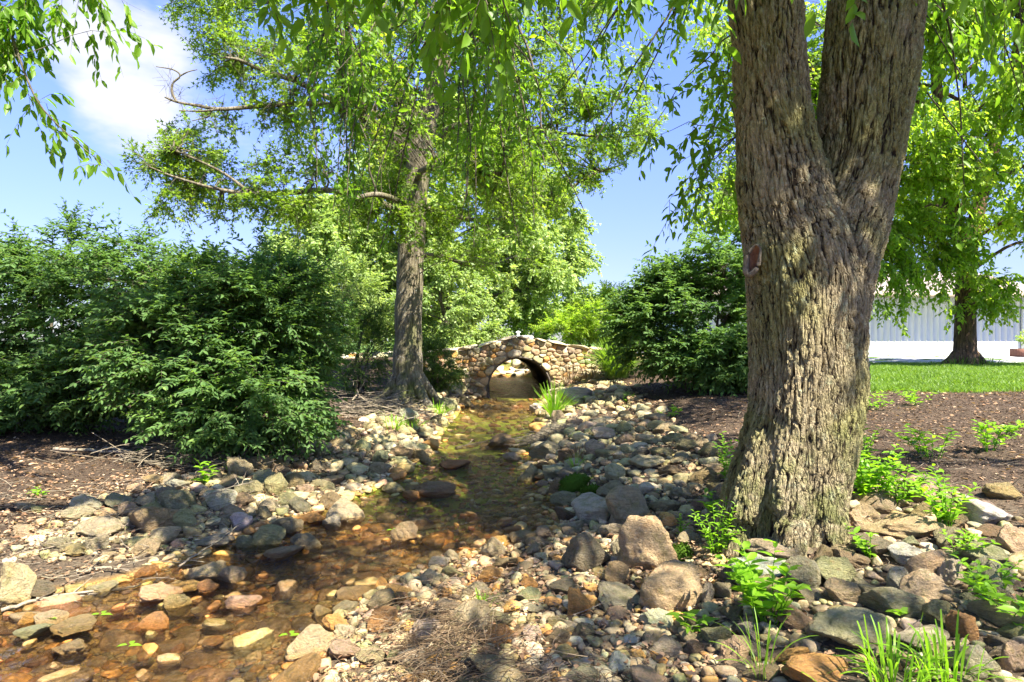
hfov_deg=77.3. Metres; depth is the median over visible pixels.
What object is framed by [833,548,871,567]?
stone
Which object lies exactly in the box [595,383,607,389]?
stone
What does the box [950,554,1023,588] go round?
leafy weed
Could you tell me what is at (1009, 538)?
boulder
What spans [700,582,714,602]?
stone
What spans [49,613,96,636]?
boulder
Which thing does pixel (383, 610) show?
boulder
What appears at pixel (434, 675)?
stone
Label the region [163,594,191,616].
boulder
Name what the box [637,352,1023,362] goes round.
pavement
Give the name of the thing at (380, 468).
stone
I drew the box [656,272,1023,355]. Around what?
long shed
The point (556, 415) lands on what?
stone
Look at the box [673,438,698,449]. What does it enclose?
stone
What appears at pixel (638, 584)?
stone
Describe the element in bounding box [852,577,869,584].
stone
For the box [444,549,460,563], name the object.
stone
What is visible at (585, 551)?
boulder
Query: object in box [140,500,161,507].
stone
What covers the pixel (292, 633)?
fallen leaves
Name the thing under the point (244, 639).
river stones
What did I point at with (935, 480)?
stone
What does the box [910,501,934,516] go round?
stone
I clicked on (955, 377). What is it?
grass
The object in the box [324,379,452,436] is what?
dead brush
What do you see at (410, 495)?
stone
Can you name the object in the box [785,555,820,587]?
boulder
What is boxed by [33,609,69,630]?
boulder
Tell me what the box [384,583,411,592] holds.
stone
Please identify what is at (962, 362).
grass tuft
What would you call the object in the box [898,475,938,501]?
boulder
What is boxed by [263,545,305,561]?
boulder
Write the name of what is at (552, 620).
stone
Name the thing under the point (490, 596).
stone
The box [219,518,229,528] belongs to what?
stone
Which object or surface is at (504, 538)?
stone
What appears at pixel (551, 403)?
stream grass
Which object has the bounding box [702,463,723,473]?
stone
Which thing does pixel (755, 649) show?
stone
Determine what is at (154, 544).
stone
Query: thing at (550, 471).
boulder
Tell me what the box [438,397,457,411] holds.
stone
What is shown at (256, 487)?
boulder
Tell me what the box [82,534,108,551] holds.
boulder
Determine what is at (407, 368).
oak tree
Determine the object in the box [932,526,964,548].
stone
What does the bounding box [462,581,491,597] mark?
stone
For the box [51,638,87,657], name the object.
boulder
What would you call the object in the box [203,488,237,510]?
boulder
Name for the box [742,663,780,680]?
stone
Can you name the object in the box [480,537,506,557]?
stone
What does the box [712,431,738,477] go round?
leafy weed
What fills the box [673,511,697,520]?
boulder
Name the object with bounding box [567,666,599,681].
stone
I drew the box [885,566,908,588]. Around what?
boulder
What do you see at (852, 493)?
fallen twigs
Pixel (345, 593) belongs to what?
stone
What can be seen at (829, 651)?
leaf litter
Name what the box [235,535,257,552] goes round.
boulder
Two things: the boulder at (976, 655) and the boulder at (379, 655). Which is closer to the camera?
the boulder at (976, 655)
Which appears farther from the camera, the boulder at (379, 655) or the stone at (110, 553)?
the stone at (110, 553)
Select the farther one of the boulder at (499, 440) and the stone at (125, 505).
the boulder at (499, 440)
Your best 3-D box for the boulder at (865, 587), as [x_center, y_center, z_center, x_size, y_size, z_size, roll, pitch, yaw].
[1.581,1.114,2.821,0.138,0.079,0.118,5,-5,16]
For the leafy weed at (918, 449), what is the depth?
4.82 m
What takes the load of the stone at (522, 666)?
on the ground at (508, 391)
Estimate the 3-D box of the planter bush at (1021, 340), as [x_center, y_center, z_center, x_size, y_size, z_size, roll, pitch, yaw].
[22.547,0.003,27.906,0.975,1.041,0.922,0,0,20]
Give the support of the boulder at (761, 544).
on the ground at (508, 391)
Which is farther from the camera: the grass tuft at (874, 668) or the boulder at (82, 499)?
the boulder at (82, 499)
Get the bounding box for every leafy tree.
[254,193,394,351]
[301,92,581,342]
[373,244,513,350]
[471,172,606,343]
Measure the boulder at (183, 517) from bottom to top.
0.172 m
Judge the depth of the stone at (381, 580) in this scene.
3.65 m
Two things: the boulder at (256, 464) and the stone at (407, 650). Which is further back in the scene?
the boulder at (256, 464)
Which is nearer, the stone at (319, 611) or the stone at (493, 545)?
the stone at (319, 611)
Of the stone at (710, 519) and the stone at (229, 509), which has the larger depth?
the stone at (229, 509)
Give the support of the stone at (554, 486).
in the water
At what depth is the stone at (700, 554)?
3.63 m
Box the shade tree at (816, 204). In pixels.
[0,0,1023,559]
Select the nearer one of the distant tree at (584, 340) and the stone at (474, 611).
the stone at (474, 611)
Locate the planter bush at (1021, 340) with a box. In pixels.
[1015,329,1023,348]
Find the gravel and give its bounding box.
[0,413,1023,681]
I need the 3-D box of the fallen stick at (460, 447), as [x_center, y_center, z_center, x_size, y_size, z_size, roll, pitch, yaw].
[-0.441,1.348,8.635,0.052,0.098,1.007,0,0,33]
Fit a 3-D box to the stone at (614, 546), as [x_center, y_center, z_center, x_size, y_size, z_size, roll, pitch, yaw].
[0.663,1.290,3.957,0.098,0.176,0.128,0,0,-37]
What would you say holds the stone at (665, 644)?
on the ground at (508, 391)
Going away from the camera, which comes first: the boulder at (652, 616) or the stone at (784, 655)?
the stone at (784, 655)
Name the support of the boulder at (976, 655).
on the ground at (508, 391)
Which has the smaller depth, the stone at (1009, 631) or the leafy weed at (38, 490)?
the stone at (1009, 631)
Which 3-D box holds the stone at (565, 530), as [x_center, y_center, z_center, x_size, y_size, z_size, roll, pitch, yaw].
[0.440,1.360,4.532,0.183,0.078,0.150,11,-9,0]
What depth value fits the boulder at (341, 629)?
3.08 m
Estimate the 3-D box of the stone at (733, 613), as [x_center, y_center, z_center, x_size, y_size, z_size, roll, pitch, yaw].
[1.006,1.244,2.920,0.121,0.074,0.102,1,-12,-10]
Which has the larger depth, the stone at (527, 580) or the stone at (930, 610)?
the stone at (527, 580)
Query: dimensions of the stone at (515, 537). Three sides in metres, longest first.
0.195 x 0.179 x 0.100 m
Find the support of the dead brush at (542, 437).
on the ground at (508, 391)
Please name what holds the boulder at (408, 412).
on the ground at (508, 391)
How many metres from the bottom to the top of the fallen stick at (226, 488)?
0.118 m
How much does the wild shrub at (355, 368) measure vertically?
2.431 m
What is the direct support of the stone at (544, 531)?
on the ground at (508, 391)
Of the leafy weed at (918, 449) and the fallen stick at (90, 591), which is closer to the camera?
the fallen stick at (90, 591)
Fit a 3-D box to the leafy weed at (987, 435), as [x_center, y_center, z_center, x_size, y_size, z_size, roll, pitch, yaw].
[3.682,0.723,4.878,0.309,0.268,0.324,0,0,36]
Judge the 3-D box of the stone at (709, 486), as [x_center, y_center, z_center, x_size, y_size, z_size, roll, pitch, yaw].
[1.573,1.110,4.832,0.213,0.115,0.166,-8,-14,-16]
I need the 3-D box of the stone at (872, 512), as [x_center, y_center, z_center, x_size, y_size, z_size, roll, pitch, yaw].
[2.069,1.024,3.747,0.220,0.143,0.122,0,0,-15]
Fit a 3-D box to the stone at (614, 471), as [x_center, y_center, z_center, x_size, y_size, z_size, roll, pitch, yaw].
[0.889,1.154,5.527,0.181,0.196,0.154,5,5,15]
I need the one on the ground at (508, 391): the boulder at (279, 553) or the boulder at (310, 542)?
the boulder at (310, 542)
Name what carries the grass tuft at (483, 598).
on the ground at (508, 391)
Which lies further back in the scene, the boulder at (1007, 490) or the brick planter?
the brick planter
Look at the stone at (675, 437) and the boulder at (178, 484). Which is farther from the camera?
the stone at (675, 437)
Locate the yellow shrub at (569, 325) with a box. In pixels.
[528,280,633,346]
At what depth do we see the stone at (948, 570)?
2.82 m
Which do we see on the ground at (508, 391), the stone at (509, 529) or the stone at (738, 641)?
the stone at (738, 641)
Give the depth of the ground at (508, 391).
5.21 m
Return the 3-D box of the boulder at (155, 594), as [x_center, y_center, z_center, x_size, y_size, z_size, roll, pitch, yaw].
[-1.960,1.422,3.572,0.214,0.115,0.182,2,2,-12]
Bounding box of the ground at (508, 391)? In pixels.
[0,341,1023,681]
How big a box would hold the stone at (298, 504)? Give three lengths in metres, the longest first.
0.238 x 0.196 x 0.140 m
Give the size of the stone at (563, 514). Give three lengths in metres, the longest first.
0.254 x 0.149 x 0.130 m
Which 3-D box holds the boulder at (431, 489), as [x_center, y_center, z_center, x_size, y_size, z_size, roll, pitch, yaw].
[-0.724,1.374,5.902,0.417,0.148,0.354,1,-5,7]
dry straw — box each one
[273,615,673,681]
[328,563,591,681]
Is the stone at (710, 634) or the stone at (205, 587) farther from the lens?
the stone at (205, 587)
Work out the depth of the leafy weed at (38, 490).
4.99 m
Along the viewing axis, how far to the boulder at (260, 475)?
5.62 m
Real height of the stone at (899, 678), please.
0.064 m
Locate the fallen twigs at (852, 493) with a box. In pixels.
[236,393,1023,677]
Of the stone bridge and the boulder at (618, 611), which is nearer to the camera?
the boulder at (618, 611)
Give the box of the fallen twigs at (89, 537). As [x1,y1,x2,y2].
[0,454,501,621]
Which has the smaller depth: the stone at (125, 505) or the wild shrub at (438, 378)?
the stone at (125, 505)
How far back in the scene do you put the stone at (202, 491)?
5.11 m
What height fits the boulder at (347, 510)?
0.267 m
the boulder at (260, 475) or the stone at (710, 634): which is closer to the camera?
the stone at (710, 634)
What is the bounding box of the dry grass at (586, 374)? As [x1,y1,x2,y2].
[575,364,600,379]
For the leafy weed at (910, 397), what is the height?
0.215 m
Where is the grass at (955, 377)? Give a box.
[870,361,1023,392]
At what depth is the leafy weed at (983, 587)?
2.45 m
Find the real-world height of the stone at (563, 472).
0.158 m
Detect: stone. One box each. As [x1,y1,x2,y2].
[12,524,35,537]
[14,502,35,509]
[17,612,35,627]
[30,505,48,512]
[42,537,73,549]
[101,551,119,558]
[104,492,132,509]
[117,501,137,515]
[126,483,143,492]
[130,538,161,556]
[133,564,162,580]
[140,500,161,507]
[142,474,163,483]
[154,486,176,499]
[160,472,181,484]
[182,559,215,568]
[194,467,222,483]
[197,579,218,595]
[198,488,216,501]
[218,474,242,488]
[219,504,244,519]
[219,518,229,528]
[227,455,253,476]
[257,498,278,512]
[257,506,271,519]
[270,463,292,475]
[271,652,321,681]
[277,492,296,506]
[286,472,304,488]
[289,496,310,512]
[296,484,314,491]
[309,459,329,473]
[310,479,335,490]
[313,448,333,456]
[313,605,332,622]
[319,475,343,483]
[319,491,340,509]
[322,514,340,530]
[332,600,357,612]
[336,585,371,602]
[369,462,390,474]
[372,450,388,461]
[375,576,387,586]
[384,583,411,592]
[384,650,399,661]
[394,591,408,604]
[395,567,410,574]
[397,645,425,666]
[402,490,419,501]
[408,607,432,618]
[412,449,430,463]
[419,568,441,584]
[419,669,450,681]
[428,556,449,567]
[430,414,441,423]
[431,640,453,652]
[435,598,461,616]
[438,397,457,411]
[441,565,464,576]
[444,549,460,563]
[448,599,490,638]
[451,384,466,394]
[456,676,479,681]
[459,396,471,407]
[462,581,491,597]
[468,654,516,671]
[477,565,502,581]
[479,623,517,646]
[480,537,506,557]
[486,595,502,604]
[492,557,517,567]
[495,535,509,545]
[502,452,521,461]
[503,525,521,533]
[509,529,535,544]
[517,463,537,482]
[517,664,540,675]
[520,576,537,587]
[521,542,541,557]
[523,624,542,642]
[525,536,550,546]
[527,675,551,681]
[529,403,543,412]
[534,461,549,470]
[534,525,554,538]
[540,627,570,647]
[546,477,561,494]
[546,615,566,625]
[549,491,575,505]
[551,410,565,424]
[554,506,575,520]
[556,467,577,478]
[556,643,578,660]
[557,448,573,460]
[561,520,583,529]
[561,526,579,535]
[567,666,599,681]
[574,622,595,636]
[584,439,604,456]
[593,418,605,422]
[594,449,615,457]
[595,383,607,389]
[596,480,623,496]
[599,523,621,537]
[604,463,625,480]
[610,538,619,555]
[614,433,635,443]
[628,448,650,457]
[628,664,666,681]
[634,578,643,588]
[642,438,661,444]
[642,630,661,645]
[648,634,682,657]
[649,500,681,511]
[651,446,675,457]
[653,421,674,434]
[659,464,681,475]
[661,432,684,444]
[669,487,692,499]
[670,451,692,464]
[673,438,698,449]
[678,626,701,641]
[683,640,703,654]
[684,615,708,631]
[689,467,720,483]
[691,499,710,510]
[692,516,715,532]
[694,543,719,557]
[697,441,724,456]
[697,566,709,576]
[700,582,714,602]
[700,626,730,643]
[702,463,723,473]
[706,482,722,503]
[706,483,718,490]
[706,506,717,516]
[713,582,731,597]
[718,470,727,479]
[718,567,735,583]
[718,605,742,620]
[718,634,749,664]
[736,621,761,640]
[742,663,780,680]
[749,642,768,657]
[752,574,792,612]
[774,646,808,662]
[776,604,812,629]
[797,588,823,602]
[804,619,828,640]
[813,544,832,559]
[830,544,855,552]
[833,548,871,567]
[849,533,892,555]
[851,490,897,513]
[851,503,880,520]
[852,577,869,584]
[858,587,924,617]
[875,470,904,480]
[878,666,906,681]
[884,649,913,669]
[895,497,911,507]
[902,535,919,546]
[903,550,948,574]
[904,474,942,487]
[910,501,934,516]
[913,654,935,668]
[916,599,953,625]
[925,670,940,680]
[931,644,949,661]
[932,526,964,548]
[937,558,963,584]
[947,513,968,527]
[950,541,1008,563]
[952,592,975,599]
[952,671,977,681]
[965,556,1015,593]
[967,597,1023,626]
[976,523,1001,537]
[986,586,1015,599]
[986,633,1009,646]
[988,646,1001,659]
[996,623,1023,638]
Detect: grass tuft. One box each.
[382,413,407,430]
[404,416,428,427]
[423,400,454,415]
[471,588,498,609]
[564,456,583,465]
[711,607,817,681]
[831,613,959,681]
[869,609,1022,681]
[935,355,977,364]
[972,358,1003,365]
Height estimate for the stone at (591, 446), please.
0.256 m
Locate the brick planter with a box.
[1010,349,1023,356]
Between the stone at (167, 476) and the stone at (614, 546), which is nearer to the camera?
the stone at (614, 546)
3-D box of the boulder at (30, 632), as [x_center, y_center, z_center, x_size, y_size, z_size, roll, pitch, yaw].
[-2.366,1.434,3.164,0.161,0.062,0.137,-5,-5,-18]
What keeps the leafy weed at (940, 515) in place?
on the ground at (508, 391)
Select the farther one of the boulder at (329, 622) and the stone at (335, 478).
the stone at (335, 478)
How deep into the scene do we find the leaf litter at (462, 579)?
5.10 m
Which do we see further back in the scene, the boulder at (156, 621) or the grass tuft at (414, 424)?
the grass tuft at (414, 424)
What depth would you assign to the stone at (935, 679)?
2.13 m
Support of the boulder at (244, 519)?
on the ground at (508, 391)
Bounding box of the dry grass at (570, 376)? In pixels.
[548,363,589,383]
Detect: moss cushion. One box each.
[558,472,592,491]
[579,483,599,494]
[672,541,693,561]
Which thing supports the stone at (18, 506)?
on the ground at (508, 391)
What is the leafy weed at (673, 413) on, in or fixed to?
on the ground at (508, 391)
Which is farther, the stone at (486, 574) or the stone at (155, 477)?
the stone at (155, 477)
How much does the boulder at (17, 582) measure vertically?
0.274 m
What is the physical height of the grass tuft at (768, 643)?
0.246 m
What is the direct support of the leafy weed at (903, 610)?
on the ground at (508, 391)
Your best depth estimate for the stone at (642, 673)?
2.49 m
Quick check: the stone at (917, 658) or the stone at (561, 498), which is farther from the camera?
the stone at (561, 498)
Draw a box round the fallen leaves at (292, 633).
[279,631,298,635]
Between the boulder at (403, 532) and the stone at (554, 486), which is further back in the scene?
the stone at (554, 486)
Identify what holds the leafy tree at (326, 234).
on the ground at (508, 391)
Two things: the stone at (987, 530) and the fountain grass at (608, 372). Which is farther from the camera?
the fountain grass at (608, 372)
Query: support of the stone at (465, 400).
on the ground at (508, 391)
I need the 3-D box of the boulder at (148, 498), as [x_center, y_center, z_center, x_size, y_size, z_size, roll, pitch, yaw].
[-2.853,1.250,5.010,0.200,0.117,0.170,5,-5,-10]
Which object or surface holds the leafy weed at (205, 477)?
on the ground at (508, 391)
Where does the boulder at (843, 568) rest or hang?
on the ground at (508, 391)
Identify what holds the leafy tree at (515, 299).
on the ground at (508, 391)
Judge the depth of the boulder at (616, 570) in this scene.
3.51 m
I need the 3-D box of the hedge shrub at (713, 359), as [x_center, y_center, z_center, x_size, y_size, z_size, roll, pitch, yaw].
[2.864,-0.483,9.445,3.407,2.907,2.337,0,0,38]
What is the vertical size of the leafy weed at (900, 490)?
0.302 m
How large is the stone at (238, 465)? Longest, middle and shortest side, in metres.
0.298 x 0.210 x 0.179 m
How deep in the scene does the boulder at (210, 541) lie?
4.38 m
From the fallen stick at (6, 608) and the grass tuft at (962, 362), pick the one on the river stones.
the fallen stick at (6, 608)
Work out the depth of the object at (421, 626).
2.99 m
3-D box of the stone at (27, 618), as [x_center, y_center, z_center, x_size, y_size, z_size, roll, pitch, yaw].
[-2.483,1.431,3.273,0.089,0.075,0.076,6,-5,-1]
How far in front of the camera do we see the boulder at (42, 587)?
3.58 m
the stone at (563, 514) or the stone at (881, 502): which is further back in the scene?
the stone at (563, 514)
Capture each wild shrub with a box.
[315,278,394,394]
[422,319,469,393]
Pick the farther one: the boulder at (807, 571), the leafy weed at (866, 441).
the leafy weed at (866, 441)
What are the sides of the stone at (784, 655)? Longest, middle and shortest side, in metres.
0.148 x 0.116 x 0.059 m
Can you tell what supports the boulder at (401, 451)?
on the ground at (508, 391)
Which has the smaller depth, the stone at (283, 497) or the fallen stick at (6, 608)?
the fallen stick at (6, 608)
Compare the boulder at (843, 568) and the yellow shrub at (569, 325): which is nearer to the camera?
the boulder at (843, 568)
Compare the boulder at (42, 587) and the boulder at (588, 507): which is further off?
the boulder at (588, 507)
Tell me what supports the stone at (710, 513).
on the ground at (508, 391)
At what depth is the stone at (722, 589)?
3.13 m
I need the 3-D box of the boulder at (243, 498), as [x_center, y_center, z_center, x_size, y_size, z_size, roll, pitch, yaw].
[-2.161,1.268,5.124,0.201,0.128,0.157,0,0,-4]
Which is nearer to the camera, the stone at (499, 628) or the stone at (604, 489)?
the stone at (499, 628)
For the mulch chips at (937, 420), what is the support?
on the ground at (508, 391)
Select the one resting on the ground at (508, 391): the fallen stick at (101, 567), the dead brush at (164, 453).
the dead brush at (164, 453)
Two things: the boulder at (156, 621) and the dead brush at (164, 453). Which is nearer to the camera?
the boulder at (156, 621)
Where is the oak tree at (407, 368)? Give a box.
[117,0,670,408]
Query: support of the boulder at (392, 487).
on the ground at (508, 391)
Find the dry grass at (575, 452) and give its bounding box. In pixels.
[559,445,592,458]
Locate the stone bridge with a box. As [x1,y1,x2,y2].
[422,335,640,397]
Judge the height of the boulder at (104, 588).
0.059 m
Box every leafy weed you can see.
[26,486,48,496]
[191,459,216,482]
[656,405,682,416]
[665,609,719,633]
[676,513,690,533]
[689,497,746,557]
[697,488,719,516]
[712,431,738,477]
[714,537,811,624]
[844,523,876,557]
[853,437,906,494]
[860,424,879,462]
[867,457,931,505]
[868,389,893,409]
[885,607,908,615]
[889,423,958,459]
[895,387,939,404]
[902,463,981,526]
[939,529,1000,554]
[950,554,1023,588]
[957,565,1023,629]
[971,419,1018,451]
[988,420,1023,435]
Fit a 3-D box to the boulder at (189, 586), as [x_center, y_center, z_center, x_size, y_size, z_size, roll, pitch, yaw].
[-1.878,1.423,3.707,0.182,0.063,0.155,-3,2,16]
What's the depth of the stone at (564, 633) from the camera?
2.91 m
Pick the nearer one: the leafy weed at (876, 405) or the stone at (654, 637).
the stone at (654, 637)
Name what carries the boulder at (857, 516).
on the ground at (508, 391)
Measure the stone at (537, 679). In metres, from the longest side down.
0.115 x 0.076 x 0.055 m
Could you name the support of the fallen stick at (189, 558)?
on the water
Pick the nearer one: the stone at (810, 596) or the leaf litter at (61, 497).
the stone at (810, 596)
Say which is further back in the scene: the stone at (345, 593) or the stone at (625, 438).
the stone at (625, 438)
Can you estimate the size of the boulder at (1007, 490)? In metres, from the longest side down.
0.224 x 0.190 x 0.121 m
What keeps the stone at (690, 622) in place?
on the ground at (508, 391)
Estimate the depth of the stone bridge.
13.98 m
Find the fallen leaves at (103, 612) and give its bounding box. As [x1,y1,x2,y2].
[91,611,112,614]
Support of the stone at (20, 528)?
on the ground at (508, 391)
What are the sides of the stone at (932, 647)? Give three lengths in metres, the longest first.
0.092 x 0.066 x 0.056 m
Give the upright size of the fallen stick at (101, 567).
0.106 m
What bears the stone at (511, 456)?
in the water
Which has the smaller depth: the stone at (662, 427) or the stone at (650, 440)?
the stone at (650, 440)
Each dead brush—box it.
[50,431,280,475]
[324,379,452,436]
[505,414,585,448]
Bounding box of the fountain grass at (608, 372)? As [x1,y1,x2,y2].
[572,334,641,378]
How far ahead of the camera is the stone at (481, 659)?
2.71 m
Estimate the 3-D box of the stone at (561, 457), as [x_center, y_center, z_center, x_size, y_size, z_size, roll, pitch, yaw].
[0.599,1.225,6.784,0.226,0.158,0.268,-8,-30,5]
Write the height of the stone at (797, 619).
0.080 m
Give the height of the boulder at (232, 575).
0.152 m
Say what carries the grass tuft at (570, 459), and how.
on the ground at (508, 391)
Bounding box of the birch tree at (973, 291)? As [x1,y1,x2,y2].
[672,0,1023,364]
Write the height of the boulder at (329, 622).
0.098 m
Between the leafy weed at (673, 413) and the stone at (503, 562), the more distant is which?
the leafy weed at (673, 413)
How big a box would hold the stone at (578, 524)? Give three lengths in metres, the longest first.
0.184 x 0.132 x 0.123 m
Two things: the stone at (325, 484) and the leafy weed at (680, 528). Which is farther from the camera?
the stone at (325, 484)
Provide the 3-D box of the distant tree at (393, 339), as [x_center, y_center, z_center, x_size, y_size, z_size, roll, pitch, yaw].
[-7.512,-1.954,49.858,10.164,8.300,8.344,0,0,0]
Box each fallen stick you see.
[1,592,108,611]
[36,576,169,598]
[53,444,168,452]
[76,558,129,573]
[104,441,165,451]
[178,519,240,566]
[200,473,251,497]
[352,376,367,399]
[455,439,489,448]
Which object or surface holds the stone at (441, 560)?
on the ground at (508, 391)
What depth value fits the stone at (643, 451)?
5.89 m
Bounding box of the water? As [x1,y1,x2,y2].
[0,374,556,681]
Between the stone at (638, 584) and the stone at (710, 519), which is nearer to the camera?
the stone at (638, 584)
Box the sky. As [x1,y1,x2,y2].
[0,0,1023,340]
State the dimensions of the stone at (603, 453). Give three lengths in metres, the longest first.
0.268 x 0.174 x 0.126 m
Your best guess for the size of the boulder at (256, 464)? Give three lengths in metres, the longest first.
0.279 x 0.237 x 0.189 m
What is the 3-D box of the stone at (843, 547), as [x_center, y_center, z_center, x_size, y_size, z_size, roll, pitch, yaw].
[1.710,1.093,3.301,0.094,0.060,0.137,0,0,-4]
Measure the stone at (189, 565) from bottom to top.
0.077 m
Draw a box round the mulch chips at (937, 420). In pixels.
[594,370,1023,605]
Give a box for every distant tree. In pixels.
[362,300,476,348]
[548,285,632,346]
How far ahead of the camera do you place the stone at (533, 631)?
3.00 m
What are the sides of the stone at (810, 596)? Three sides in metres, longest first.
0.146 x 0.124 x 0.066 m
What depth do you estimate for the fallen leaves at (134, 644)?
2.97 m
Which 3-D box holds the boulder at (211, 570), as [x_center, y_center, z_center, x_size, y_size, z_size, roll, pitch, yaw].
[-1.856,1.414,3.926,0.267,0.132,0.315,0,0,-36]
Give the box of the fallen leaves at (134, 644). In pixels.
[117,641,142,646]
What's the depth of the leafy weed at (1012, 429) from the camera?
5.41 m
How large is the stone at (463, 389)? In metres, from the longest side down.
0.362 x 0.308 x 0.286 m
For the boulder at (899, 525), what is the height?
0.131 m
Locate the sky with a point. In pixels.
(629, 214)
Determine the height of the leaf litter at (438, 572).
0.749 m
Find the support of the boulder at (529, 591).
on the ground at (508, 391)
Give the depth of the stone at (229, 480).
5.45 m
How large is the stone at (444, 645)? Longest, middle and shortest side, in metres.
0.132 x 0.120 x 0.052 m
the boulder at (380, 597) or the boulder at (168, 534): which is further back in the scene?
the boulder at (168, 534)
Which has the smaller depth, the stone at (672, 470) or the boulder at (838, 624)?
the boulder at (838, 624)
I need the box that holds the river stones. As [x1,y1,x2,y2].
[0,351,1023,681]
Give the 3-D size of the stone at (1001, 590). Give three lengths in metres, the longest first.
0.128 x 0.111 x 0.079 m
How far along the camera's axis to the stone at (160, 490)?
5.10 m
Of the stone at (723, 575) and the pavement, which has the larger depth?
the pavement
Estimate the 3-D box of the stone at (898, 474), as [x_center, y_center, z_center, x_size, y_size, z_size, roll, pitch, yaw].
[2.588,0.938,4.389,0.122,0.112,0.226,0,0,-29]
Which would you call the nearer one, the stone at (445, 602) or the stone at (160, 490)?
the stone at (445, 602)
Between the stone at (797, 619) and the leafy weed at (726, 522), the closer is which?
the stone at (797, 619)
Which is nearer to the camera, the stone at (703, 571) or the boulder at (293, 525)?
the stone at (703, 571)
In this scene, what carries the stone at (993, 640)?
on the ground at (508, 391)
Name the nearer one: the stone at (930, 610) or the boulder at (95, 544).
the stone at (930, 610)
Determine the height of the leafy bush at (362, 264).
2.989 m
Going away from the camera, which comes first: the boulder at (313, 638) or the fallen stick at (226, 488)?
the boulder at (313, 638)
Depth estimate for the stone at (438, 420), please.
9.68 m
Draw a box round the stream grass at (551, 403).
[529,379,582,414]
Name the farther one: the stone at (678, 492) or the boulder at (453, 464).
the boulder at (453, 464)
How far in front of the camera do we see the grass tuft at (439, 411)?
10.29 m
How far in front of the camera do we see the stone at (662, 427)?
6.85 m
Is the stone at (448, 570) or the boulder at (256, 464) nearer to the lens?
the stone at (448, 570)
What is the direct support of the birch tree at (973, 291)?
on the ground at (508, 391)
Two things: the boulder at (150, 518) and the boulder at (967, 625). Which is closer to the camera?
the boulder at (967, 625)
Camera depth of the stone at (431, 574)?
3.70 m
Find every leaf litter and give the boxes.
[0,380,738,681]
[0,411,428,584]
[1,379,735,593]
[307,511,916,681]
[607,389,1023,681]
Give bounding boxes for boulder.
[0,562,36,607]
[12,623,54,639]
[30,579,56,598]
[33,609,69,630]
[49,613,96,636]
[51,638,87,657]
[59,542,85,556]
[60,505,95,520]
[69,494,104,509]
[72,516,124,536]
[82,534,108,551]
[86,580,118,595]
[128,506,179,532]
[133,492,158,505]
[136,611,169,633]
[138,581,182,605]
[149,526,181,543]
[159,489,197,508]
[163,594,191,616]
[164,478,189,489]
[171,579,199,592]
[172,508,196,526]
[181,560,227,582]
[191,533,229,546]
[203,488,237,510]
[217,566,246,590]
[224,595,261,613]
[230,512,252,530]
[234,479,263,494]
[235,492,255,505]
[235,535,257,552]
[246,455,275,470]
[252,524,285,550]
[253,468,274,481]
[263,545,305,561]
[264,472,287,496]
[272,517,303,535]
[285,624,333,661]
[290,533,321,552]
[295,511,325,525]
[321,613,347,631]
[326,497,364,530]
[329,638,361,658]
[334,624,356,638]
[355,645,384,664]
[367,588,395,609]
[367,606,397,632]
[381,482,404,494]
[389,446,412,458]
[390,521,417,547]
[395,408,419,421]
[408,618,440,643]
[414,481,455,498]
[439,459,470,470]
[486,433,514,450]
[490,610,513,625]
[516,586,540,601]
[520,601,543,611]
[528,441,560,458]
[542,464,568,479]
[549,577,579,593]
[558,387,592,401]
[562,532,610,571]
[567,587,591,615]
[571,492,610,524]
[590,426,615,438]
[598,581,639,610]
[605,485,649,524]
[605,560,629,583]
[607,605,631,622]
[608,650,629,673]
[618,515,677,570]
[627,455,664,468]
[638,559,702,610]
[639,608,673,629]
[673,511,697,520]
[676,529,701,543]
[729,553,785,585]
[740,537,812,558]
[781,652,848,681]
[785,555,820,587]
[809,606,897,648]
[814,555,855,580]
[824,577,861,601]
[849,508,872,526]
[858,583,874,594]
[859,513,948,538]
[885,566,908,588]
[887,542,922,564]
[891,624,949,648]
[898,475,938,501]
[899,568,955,598]
[944,644,1001,679]
[945,610,978,640]
[952,495,1012,523]
[981,482,1023,499]
[995,524,1023,552]
[997,640,1023,672]
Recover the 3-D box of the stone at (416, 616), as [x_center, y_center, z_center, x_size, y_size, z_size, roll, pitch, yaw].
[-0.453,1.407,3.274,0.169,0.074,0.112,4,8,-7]
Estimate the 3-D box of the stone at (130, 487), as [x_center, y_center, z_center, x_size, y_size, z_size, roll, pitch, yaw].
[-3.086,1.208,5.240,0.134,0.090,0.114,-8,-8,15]
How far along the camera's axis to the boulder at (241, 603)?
3.46 m
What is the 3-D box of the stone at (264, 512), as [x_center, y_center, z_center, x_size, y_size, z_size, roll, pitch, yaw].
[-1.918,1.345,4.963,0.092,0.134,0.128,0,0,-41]
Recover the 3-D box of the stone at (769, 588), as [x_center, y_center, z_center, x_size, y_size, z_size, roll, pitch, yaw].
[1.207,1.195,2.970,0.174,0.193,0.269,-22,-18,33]
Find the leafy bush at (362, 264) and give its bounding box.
[281,250,389,352]
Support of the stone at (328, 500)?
on the ground at (508, 391)
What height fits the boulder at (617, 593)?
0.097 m
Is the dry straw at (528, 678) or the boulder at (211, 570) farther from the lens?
the boulder at (211, 570)
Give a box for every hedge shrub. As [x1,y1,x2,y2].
[0,196,201,435]
[51,218,369,467]
[591,219,748,396]
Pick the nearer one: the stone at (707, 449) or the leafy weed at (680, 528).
the leafy weed at (680, 528)

